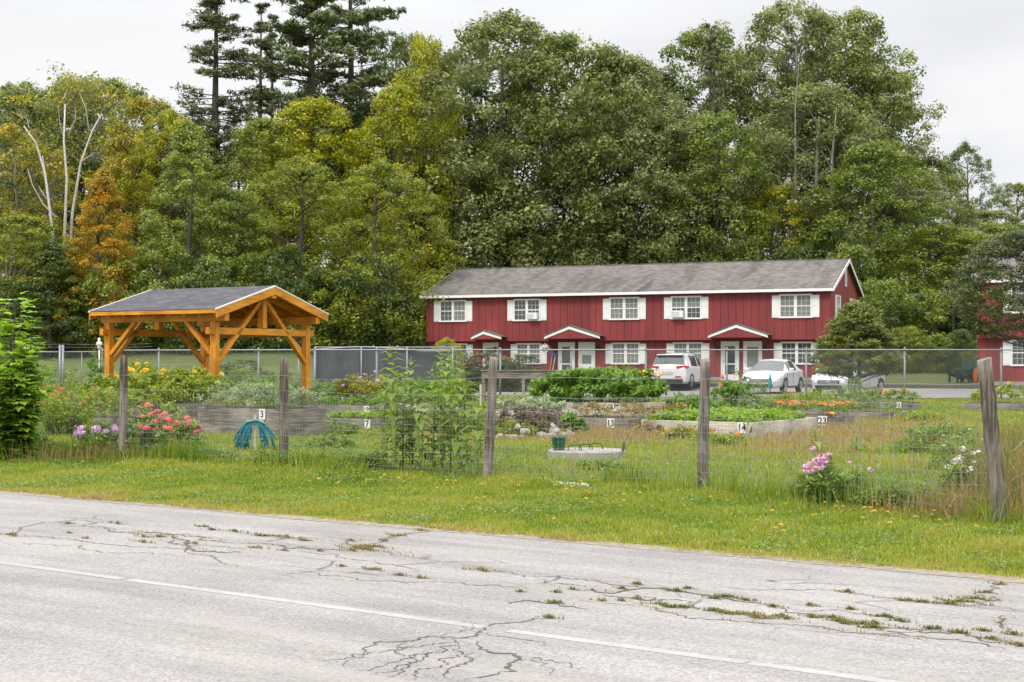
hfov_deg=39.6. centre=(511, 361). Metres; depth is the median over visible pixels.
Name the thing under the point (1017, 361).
window
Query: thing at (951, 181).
oak tree
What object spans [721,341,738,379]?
door
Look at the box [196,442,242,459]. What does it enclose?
wild growth
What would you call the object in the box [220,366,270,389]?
leafy plants
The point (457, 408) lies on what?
garden bed
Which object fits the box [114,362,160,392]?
sunflower plants
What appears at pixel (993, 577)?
dirt shoulder
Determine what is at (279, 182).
birch tree
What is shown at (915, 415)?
wild growth
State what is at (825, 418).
garden bed
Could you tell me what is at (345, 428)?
weeds
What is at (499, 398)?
leafy plants
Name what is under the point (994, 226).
broadleaf tree
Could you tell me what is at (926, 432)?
weeds
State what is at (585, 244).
understorey shrub
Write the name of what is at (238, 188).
oak tree
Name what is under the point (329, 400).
leafy plants
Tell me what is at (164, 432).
zinnia bush
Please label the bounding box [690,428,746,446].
herb plants
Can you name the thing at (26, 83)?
oak tree
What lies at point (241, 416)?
garden bed
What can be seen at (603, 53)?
oak tree
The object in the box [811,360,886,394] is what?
parked car
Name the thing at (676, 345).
window
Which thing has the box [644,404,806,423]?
leafy plants
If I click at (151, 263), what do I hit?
understorey shrub
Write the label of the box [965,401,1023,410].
garden bed
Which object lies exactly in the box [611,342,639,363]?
window
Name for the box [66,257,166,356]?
understorey shrub
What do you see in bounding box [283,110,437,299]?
oak tree
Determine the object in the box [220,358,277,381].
shrub
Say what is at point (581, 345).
door
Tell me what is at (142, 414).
zinnia bush
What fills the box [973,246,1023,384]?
red house
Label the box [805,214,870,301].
maple tree
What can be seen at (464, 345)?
window
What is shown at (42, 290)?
understorey shrub
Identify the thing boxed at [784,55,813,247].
leafless tree
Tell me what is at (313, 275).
understorey shrub
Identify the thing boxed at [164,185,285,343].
broadleaf tree
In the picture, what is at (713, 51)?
hemlock tree
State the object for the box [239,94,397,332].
broadleaf tree
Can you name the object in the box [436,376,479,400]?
leafy plants
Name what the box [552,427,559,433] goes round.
rock
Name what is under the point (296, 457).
wild growth
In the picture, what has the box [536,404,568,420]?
purple plants
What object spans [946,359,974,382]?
garden chair
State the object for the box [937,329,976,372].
shrub
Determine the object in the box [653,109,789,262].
broadleaf tree
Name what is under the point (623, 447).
dried spike
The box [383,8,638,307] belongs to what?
oak tree
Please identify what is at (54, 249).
maple tree
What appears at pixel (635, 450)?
meadow grass
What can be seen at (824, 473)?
phlox plant
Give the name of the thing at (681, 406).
flowering plants
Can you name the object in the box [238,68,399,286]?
broadleaf tree
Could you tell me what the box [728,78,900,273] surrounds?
oak tree
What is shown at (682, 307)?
window
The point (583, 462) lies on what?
weeds
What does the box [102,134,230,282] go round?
oak tree
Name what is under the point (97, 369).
wild growth
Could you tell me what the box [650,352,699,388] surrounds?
parked car
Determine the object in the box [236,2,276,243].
pine tree
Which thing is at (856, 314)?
cedar tree
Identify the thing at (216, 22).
hemlock tree
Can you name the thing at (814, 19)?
oak tree
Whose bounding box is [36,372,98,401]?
weeds
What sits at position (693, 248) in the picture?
understorey shrub
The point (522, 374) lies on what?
planter table
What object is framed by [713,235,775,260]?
understorey shrub
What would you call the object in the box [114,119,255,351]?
maple tree
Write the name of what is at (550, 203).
oak tree
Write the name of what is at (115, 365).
wild growth
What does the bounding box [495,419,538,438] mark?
leafy plants
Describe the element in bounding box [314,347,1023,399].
chain link fence
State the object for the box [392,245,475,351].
understorey shrub
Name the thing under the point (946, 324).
understorey shrub
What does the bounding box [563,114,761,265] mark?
oak tree
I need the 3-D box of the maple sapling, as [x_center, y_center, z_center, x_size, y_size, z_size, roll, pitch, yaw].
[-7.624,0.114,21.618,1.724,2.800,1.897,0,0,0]
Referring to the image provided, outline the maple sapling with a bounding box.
[0,291,69,458]
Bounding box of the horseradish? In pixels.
[555,411,589,434]
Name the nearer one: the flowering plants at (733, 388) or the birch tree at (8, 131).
the flowering plants at (733, 388)
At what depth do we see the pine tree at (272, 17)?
105.88 m
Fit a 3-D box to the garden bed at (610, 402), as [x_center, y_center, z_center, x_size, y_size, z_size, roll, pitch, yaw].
[2.222,1.216,35.653,2.603,0.470,2.031,0,0,35]
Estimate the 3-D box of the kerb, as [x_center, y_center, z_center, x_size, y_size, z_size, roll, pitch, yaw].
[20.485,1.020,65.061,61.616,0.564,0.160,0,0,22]
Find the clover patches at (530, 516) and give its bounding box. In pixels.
[0,456,1022,571]
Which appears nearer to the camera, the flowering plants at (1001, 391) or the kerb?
the flowering plants at (1001, 391)
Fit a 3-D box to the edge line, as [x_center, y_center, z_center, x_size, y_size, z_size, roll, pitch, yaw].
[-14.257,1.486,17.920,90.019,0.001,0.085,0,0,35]
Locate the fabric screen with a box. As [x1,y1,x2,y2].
[315,346,455,391]
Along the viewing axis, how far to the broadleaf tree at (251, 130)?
92.36 m
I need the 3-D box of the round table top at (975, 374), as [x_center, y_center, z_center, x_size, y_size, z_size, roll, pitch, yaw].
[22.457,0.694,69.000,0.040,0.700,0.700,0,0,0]
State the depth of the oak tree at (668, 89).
106.97 m
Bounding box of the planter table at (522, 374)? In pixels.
[481,370,556,400]
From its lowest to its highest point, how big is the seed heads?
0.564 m
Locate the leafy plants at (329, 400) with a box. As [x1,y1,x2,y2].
[314,392,398,405]
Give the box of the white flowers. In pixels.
[924,428,984,468]
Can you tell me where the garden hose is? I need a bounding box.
[233,415,275,450]
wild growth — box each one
[22,358,80,388]
[80,352,114,385]
[100,359,163,375]
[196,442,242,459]
[256,448,360,466]
[266,370,313,390]
[304,432,359,447]
[329,450,393,471]
[455,410,505,430]
[606,393,654,400]
[632,412,666,434]
[661,421,714,439]
[848,478,954,509]
[889,409,945,421]
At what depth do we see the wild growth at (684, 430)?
26.41 m
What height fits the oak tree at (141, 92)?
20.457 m
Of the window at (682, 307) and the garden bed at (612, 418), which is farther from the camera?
the window at (682, 307)
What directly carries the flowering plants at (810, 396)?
on the ground at (78, 361)
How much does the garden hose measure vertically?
0.650 m
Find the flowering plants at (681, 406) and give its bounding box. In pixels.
[649,397,691,413]
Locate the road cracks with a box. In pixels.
[5,522,1015,678]
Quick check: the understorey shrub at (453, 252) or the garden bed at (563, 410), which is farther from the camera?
the understorey shrub at (453, 252)
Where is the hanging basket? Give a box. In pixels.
[539,342,549,353]
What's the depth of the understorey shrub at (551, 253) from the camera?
95.95 m
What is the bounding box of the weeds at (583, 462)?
[575,456,629,469]
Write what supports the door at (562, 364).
in the red house at (779, 304)
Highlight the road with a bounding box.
[0,493,1023,681]
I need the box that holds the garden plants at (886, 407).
[808,399,905,411]
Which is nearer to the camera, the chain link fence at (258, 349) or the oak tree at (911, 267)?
the chain link fence at (258, 349)
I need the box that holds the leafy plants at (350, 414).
[326,409,409,418]
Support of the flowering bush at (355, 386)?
on the ground at (78, 361)
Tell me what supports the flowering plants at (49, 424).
on the ground at (78, 361)
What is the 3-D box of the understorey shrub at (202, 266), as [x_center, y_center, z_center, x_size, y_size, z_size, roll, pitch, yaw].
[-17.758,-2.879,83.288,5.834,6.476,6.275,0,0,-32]
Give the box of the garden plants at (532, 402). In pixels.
[485,392,567,410]
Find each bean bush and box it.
[527,364,669,402]
[662,390,730,411]
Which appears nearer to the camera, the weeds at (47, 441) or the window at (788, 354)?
the weeds at (47, 441)
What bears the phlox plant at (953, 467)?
on the ground at (78, 361)
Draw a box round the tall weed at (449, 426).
[415,347,500,473]
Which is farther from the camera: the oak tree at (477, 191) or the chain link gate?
the oak tree at (477, 191)
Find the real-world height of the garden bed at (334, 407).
0.390 m
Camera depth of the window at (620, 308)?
77.14 m
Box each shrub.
[0,278,60,358]
[17,270,104,355]
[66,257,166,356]
[119,244,221,353]
[164,256,251,353]
[205,252,300,351]
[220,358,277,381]
[234,244,338,352]
[287,267,387,353]
[318,251,425,350]
[358,268,428,351]
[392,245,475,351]
[453,230,526,269]
[501,235,573,266]
[562,231,643,264]
[627,235,682,263]
[669,240,724,262]
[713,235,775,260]
[771,244,821,259]
[825,241,903,340]
[859,277,931,363]
[879,326,936,372]
[884,291,962,363]
[893,290,976,365]
[906,333,960,372]
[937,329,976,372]
[950,273,976,357]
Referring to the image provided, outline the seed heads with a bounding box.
[42,394,1022,489]
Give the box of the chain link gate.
[6,343,151,388]
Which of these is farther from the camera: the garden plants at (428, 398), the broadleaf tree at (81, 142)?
the broadleaf tree at (81, 142)
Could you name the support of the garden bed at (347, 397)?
on the ground at (78, 361)
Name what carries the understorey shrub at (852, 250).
on the ground at (78, 361)
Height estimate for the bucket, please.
0.215 m
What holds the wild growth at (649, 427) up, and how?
on the ground at (78, 361)
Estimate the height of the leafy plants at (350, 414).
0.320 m
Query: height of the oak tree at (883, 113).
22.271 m
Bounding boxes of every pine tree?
[220,0,419,275]
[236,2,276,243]
[248,0,420,268]
[255,13,286,275]
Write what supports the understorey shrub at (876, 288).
on the ground at (78, 361)
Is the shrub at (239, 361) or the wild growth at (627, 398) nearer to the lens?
the wild growth at (627, 398)
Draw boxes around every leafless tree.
[767,171,783,259]
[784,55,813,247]
[807,107,862,255]
[855,129,886,266]
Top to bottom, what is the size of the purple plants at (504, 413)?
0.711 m
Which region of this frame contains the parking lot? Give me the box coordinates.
[474,387,1023,397]
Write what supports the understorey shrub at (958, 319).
on the ground at (78, 361)
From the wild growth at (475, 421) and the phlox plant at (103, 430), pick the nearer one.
the phlox plant at (103, 430)
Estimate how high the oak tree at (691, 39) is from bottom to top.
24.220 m
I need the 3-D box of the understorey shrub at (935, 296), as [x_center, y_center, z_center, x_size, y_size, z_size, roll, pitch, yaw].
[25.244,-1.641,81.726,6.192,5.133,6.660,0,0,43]
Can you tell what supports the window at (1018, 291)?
in the red house at (1016, 363)
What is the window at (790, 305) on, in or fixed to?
in the red house at (779, 304)
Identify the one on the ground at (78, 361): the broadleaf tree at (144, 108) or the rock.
the broadleaf tree at (144, 108)
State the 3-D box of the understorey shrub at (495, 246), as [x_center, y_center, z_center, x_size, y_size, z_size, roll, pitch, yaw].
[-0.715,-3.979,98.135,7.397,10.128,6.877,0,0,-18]
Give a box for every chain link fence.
[101,347,313,395]
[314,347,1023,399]
[316,345,458,375]
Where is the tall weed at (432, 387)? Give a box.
[421,349,468,428]
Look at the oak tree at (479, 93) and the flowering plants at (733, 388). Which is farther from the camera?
the oak tree at (479, 93)
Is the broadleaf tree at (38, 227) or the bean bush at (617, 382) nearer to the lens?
the bean bush at (617, 382)
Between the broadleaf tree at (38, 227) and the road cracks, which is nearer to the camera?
the road cracks
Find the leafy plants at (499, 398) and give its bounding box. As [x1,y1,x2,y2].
[481,393,535,408]
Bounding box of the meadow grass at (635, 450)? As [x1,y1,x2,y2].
[23,397,1023,513]
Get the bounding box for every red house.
[420,258,863,380]
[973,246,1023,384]
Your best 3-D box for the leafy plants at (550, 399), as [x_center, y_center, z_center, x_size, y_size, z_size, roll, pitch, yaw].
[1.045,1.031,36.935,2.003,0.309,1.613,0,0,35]
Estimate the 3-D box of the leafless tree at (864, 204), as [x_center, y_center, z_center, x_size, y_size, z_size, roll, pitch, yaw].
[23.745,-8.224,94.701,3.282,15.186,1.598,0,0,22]
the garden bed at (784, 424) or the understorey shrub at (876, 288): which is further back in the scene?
the understorey shrub at (876, 288)
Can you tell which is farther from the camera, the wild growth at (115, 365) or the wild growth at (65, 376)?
the wild growth at (65, 376)
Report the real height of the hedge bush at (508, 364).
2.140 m
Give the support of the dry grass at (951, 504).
on the ground at (78, 361)
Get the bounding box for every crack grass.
[0,520,1023,646]
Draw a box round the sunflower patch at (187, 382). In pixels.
[86,364,235,405]
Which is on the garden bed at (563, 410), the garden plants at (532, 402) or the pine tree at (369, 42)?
the garden plants at (532, 402)
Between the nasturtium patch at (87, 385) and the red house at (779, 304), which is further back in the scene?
the red house at (779, 304)
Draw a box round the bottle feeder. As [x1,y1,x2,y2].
[768,374,771,396]
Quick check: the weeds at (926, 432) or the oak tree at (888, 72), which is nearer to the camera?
the weeds at (926, 432)
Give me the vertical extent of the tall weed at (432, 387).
1.678 m
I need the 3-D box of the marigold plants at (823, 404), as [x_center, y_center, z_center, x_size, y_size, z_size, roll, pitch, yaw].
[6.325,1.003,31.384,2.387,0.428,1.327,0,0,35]
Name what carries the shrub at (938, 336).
on the ground at (78, 361)
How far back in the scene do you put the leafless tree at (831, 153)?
94.45 m
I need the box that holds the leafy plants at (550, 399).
[513,396,583,402]
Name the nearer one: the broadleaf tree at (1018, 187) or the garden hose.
the garden hose
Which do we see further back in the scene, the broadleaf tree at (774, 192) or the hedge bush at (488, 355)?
the broadleaf tree at (774, 192)
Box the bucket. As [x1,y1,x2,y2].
[551,436,566,449]
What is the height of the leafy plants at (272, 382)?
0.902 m
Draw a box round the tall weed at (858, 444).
[845,434,873,452]
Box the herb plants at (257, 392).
[193,379,325,409]
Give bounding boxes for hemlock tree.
[124,0,297,289]
[688,22,740,256]
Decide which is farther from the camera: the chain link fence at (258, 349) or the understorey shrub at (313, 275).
the understorey shrub at (313, 275)
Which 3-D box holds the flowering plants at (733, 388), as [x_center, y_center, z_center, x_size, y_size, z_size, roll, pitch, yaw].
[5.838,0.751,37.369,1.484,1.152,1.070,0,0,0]
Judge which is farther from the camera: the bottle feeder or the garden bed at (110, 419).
the bottle feeder
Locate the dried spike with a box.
[617,441,624,462]
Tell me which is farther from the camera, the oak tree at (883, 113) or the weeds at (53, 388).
the oak tree at (883, 113)
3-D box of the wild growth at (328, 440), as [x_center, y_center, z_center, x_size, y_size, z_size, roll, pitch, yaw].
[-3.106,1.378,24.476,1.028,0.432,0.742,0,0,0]
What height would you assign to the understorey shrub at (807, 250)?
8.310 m
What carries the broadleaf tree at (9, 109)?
on the ground at (78, 361)
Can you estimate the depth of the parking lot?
63.03 m
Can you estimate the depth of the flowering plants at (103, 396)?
29.38 m
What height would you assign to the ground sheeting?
0.076 m
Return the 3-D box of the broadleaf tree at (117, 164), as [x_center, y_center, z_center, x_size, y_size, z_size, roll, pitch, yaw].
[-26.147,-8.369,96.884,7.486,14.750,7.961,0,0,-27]
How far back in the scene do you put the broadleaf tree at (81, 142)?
102.02 m
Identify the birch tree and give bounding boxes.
[0,121,87,344]
[104,104,227,341]
[221,153,366,337]
[297,158,470,346]
[855,176,981,323]
[863,224,998,347]
[933,138,1000,257]
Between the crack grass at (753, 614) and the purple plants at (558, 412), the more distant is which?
the purple plants at (558, 412)
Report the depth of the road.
8.54 m
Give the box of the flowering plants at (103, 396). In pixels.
[42,386,186,419]
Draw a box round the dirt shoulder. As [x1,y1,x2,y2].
[0,491,1023,582]
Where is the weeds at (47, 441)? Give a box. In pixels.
[0,432,69,455]
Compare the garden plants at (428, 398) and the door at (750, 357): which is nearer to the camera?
the garden plants at (428, 398)
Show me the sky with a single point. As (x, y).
(972, 51)
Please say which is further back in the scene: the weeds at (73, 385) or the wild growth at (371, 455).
the weeds at (73, 385)
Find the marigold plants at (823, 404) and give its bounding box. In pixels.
[745,397,859,415]
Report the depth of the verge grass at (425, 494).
14.05 m
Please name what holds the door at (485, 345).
in the red house at (779, 304)
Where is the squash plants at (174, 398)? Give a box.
[144,376,209,401]
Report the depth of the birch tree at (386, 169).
82.91 m
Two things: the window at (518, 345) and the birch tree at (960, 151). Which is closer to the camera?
the window at (518, 345)
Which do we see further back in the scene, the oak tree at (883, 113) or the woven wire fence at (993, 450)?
the oak tree at (883, 113)
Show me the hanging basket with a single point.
(545, 347)
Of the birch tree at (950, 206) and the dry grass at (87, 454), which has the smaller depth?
the dry grass at (87, 454)
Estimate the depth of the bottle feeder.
37.97 m
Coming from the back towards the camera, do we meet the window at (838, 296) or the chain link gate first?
the window at (838, 296)
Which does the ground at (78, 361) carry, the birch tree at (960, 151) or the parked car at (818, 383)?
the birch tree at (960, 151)
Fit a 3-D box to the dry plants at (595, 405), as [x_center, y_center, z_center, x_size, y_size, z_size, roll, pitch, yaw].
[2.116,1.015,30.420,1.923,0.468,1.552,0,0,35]
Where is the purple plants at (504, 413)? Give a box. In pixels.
[495,402,564,434]
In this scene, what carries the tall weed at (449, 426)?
on the ground at (78, 361)
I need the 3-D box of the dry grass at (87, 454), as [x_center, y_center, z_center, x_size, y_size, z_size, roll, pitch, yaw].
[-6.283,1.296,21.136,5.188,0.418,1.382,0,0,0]
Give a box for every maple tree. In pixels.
[0,240,104,357]
[38,167,167,354]
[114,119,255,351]
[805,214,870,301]
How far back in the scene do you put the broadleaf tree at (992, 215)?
105.97 m
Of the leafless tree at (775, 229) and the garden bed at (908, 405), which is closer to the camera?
the garden bed at (908, 405)
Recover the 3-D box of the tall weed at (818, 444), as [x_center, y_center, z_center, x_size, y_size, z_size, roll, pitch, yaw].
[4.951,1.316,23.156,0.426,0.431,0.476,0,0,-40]
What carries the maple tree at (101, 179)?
on the ground at (78, 361)
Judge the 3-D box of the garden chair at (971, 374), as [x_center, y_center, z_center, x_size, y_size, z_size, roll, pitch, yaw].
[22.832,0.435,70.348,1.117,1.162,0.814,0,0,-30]
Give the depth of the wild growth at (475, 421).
28.75 m
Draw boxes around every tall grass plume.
[736,373,773,409]
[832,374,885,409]
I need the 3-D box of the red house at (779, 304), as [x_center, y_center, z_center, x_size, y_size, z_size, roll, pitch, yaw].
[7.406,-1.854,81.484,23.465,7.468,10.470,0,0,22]
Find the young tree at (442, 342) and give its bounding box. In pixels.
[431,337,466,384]
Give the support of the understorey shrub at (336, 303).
on the ground at (78, 361)
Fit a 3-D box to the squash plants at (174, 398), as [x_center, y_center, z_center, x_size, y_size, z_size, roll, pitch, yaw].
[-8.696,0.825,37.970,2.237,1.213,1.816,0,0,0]
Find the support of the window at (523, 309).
in the red house at (779, 304)
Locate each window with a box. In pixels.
[439,300,466,321]
[444,343,467,362]
[512,299,540,320]
[516,343,541,363]
[608,297,639,319]
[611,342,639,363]
[670,296,701,318]
[673,342,702,360]
[778,294,812,317]
[781,342,812,364]
[837,295,839,318]
[1010,286,1023,313]
[1010,339,1023,365]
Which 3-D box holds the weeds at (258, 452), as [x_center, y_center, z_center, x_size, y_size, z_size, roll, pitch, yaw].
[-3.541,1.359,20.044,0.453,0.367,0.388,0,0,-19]
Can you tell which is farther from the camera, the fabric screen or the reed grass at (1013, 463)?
the fabric screen
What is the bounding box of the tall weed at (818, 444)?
[799,429,834,452]
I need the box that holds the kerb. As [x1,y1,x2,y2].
[514,382,1021,388]
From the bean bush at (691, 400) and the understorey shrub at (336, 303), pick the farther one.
the understorey shrub at (336, 303)
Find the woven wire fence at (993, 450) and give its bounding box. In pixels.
[0,355,1023,522]
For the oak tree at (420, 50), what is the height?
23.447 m
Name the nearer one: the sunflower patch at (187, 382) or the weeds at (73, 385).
the sunflower patch at (187, 382)
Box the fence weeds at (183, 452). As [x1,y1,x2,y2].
[19,432,1023,526]
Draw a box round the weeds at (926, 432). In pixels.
[886,415,982,453]
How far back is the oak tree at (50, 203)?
112.22 m
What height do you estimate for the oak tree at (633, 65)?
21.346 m
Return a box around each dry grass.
[2,435,246,462]
[794,471,1023,522]
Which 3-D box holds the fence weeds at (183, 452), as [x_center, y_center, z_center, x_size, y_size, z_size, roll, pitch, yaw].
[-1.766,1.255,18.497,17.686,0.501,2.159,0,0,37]
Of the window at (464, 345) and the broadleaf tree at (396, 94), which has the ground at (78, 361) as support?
the broadleaf tree at (396, 94)
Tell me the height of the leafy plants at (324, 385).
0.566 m
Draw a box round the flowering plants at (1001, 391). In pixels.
[969,382,1023,402]
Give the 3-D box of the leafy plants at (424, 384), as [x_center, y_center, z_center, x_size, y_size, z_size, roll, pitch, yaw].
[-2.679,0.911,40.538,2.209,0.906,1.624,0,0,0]
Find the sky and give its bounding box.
[0,0,1023,278]
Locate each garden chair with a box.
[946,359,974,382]
[962,360,976,381]
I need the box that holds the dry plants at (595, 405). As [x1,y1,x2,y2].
[571,399,658,417]
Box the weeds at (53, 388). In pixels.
[7,382,68,399]
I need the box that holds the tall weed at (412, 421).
[361,344,442,469]
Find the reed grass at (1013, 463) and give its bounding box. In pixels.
[934,415,1023,524]
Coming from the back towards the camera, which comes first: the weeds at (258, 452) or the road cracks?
the weeds at (258, 452)
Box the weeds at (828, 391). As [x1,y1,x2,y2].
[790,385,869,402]
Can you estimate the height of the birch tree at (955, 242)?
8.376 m
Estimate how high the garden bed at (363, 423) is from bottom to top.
0.350 m
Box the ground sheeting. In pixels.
[549,479,589,485]
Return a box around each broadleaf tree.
[0,72,149,307]
[0,84,100,339]
[0,213,96,350]
[73,131,177,331]
[83,92,211,339]
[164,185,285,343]
[194,115,331,328]
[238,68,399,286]
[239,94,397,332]
[335,80,465,351]
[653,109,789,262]
[729,183,822,260]
[788,139,969,340]
[922,209,1023,310]
[929,220,1023,325]
[979,182,1023,222]
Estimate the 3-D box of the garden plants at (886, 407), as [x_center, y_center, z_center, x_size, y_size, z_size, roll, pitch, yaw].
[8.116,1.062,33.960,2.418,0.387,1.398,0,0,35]
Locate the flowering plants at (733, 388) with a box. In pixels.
[710,368,762,407]
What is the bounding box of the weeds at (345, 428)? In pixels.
[322,418,361,434]
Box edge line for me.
[0,561,905,681]
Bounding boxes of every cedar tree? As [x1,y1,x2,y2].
[804,299,910,396]
[939,224,1023,346]
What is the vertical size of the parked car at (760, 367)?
1.500 m
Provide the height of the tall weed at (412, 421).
1.756 m
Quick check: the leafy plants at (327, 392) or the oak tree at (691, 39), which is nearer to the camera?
the leafy plants at (327, 392)
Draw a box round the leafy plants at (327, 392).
[290,388,369,396]
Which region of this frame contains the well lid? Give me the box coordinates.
[547,443,625,460]
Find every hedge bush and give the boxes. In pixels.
[441,348,498,384]
[456,352,525,391]
[496,353,550,391]
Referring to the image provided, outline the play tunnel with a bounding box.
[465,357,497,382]
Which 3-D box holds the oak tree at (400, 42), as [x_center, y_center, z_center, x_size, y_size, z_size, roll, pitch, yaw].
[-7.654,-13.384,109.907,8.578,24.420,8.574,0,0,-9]
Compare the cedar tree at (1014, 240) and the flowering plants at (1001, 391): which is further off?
the cedar tree at (1014, 240)
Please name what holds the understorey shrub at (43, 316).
on the ground at (78, 361)
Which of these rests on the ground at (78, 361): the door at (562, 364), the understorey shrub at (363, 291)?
the understorey shrub at (363, 291)
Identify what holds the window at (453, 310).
in the red house at (779, 304)
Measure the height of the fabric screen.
2.059 m
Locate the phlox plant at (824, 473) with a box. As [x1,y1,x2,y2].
[790,446,878,502]
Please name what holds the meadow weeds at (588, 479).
on the ground at (78, 361)
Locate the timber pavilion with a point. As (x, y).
(261, 307)
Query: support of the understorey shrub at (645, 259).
on the ground at (78, 361)
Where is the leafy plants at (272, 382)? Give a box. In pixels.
[246,376,293,400]
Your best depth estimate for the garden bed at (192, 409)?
33.41 m
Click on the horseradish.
(565, 422)
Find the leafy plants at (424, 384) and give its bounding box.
[383,378,440,402]
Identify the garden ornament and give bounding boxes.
[96,338,102,374]
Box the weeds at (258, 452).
[247,445,272,463]
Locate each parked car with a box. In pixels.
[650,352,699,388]
[742,359,804,393]
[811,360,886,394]
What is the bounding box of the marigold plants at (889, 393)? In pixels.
[855,387,920,401]
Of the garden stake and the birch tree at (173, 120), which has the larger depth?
the birch tree at (173, 120)
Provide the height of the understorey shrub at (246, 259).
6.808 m
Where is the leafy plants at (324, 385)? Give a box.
[292,378,363,390]
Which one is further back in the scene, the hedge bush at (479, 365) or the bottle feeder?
the hedge bush at (479, 365)
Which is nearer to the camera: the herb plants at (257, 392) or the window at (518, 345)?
the herb plants at (257, 392)
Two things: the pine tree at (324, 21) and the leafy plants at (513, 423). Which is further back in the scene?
the pine tree at (324, 21)
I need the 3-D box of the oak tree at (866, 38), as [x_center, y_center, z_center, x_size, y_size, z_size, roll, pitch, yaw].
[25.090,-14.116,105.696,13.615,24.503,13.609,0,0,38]
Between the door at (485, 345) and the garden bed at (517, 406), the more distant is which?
the door at (485, 345)
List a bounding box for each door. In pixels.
[483,342,498,365]
[558,342,574,369]
[578,342,594,368]
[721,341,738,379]
[743,341,761,373]
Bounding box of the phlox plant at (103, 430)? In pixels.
[73,419,129,454]
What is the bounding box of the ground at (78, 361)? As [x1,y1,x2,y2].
[0,279,1023,572]
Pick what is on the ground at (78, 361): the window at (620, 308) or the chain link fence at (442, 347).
the chain link fence at (442, 347)
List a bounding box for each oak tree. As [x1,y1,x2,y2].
[0,79,102,318]
[0,144,113,288]
[36,73,175,262]
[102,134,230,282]
[168,139,323,265]
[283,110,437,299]
[364,29,460,245]
[373,44,571,266]
[376,31,471,340]
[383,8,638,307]
[402,137,555,326]
[437,29,686,265]
[487,164,645,267]
[510,63,730,263]
[542,51,710,265]
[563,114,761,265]
[629,19,785,261]
[692,0,889,254]
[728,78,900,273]
[734,49,933,270]
[771,5,947,243]
[788,63,945,279]
[860,233,972,286]
[879,154,988,322]
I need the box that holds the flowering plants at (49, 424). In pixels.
[33,387,111,434]
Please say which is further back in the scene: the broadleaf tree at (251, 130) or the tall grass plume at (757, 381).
the broadleaf tree at (251, 130)
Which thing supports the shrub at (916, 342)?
on the ground at (78, 361)
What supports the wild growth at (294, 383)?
on the ground at (78, 361)
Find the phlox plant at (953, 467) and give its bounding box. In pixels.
[934,446,985,496]
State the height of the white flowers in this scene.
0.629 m
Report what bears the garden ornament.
on the ground at (78, 361)
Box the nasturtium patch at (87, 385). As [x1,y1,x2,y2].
[72,381,147,399]
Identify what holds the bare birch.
on the ground at (78, 361)
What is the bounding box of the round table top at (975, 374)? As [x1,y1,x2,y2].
[973,368,976,382]
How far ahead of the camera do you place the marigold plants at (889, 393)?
38.03 m
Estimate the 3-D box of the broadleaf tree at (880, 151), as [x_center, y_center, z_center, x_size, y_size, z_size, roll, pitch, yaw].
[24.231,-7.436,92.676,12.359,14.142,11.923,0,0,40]
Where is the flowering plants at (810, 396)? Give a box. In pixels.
[758,387,838,410]
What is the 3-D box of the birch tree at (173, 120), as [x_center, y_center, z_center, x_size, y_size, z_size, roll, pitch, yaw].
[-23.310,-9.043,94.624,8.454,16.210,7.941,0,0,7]
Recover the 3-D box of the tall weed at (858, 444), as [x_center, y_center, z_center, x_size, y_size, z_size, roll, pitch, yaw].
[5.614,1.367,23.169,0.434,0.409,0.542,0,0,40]
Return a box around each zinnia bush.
[112,402,162,451]
[120,411,206,456]
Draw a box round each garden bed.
[50,415,168,431]
[100,400,223,418]
[198,406,325,436]
[288,394,371,404]
[303,403,405,415]
[326,416,415,429]
[399,402,460,412]
[495,408,577,418]
[504,402,535,408]
[538,399,665,415]
[559,414,649,428]
[641,417,815,438]
[795,409,908,419]
[805,414,854,425]
[857,400,919,409]
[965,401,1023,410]
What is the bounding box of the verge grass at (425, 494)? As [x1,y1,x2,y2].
[0,450,1023,578]
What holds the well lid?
on the ground at (78, 361)
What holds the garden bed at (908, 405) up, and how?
on the ground at (78, 361)
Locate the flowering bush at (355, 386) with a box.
[329,370,398,403]
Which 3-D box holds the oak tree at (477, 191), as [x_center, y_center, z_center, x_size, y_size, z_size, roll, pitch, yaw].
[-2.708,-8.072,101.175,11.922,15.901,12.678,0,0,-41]
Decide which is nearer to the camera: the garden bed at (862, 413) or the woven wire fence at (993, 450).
the woven wire fence at (993, 450)
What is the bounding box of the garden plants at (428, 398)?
[391,386,465,405]
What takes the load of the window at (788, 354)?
in the red house at (779, 304)
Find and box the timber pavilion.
[88,285,328,402]
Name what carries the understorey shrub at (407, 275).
on the ground at (78, 361)
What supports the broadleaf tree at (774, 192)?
on the ground at (78, 361)
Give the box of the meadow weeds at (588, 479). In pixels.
[35,395,1023,488]
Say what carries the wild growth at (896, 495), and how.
on the ground at (78, 361)
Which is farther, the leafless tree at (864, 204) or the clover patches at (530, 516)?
the leafless tree at (864, 204)
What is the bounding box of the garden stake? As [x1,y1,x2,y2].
[480,384,481,405]
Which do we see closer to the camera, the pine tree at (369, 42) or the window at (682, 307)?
the window at (682, 307)
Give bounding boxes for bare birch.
[0,60,142,337]

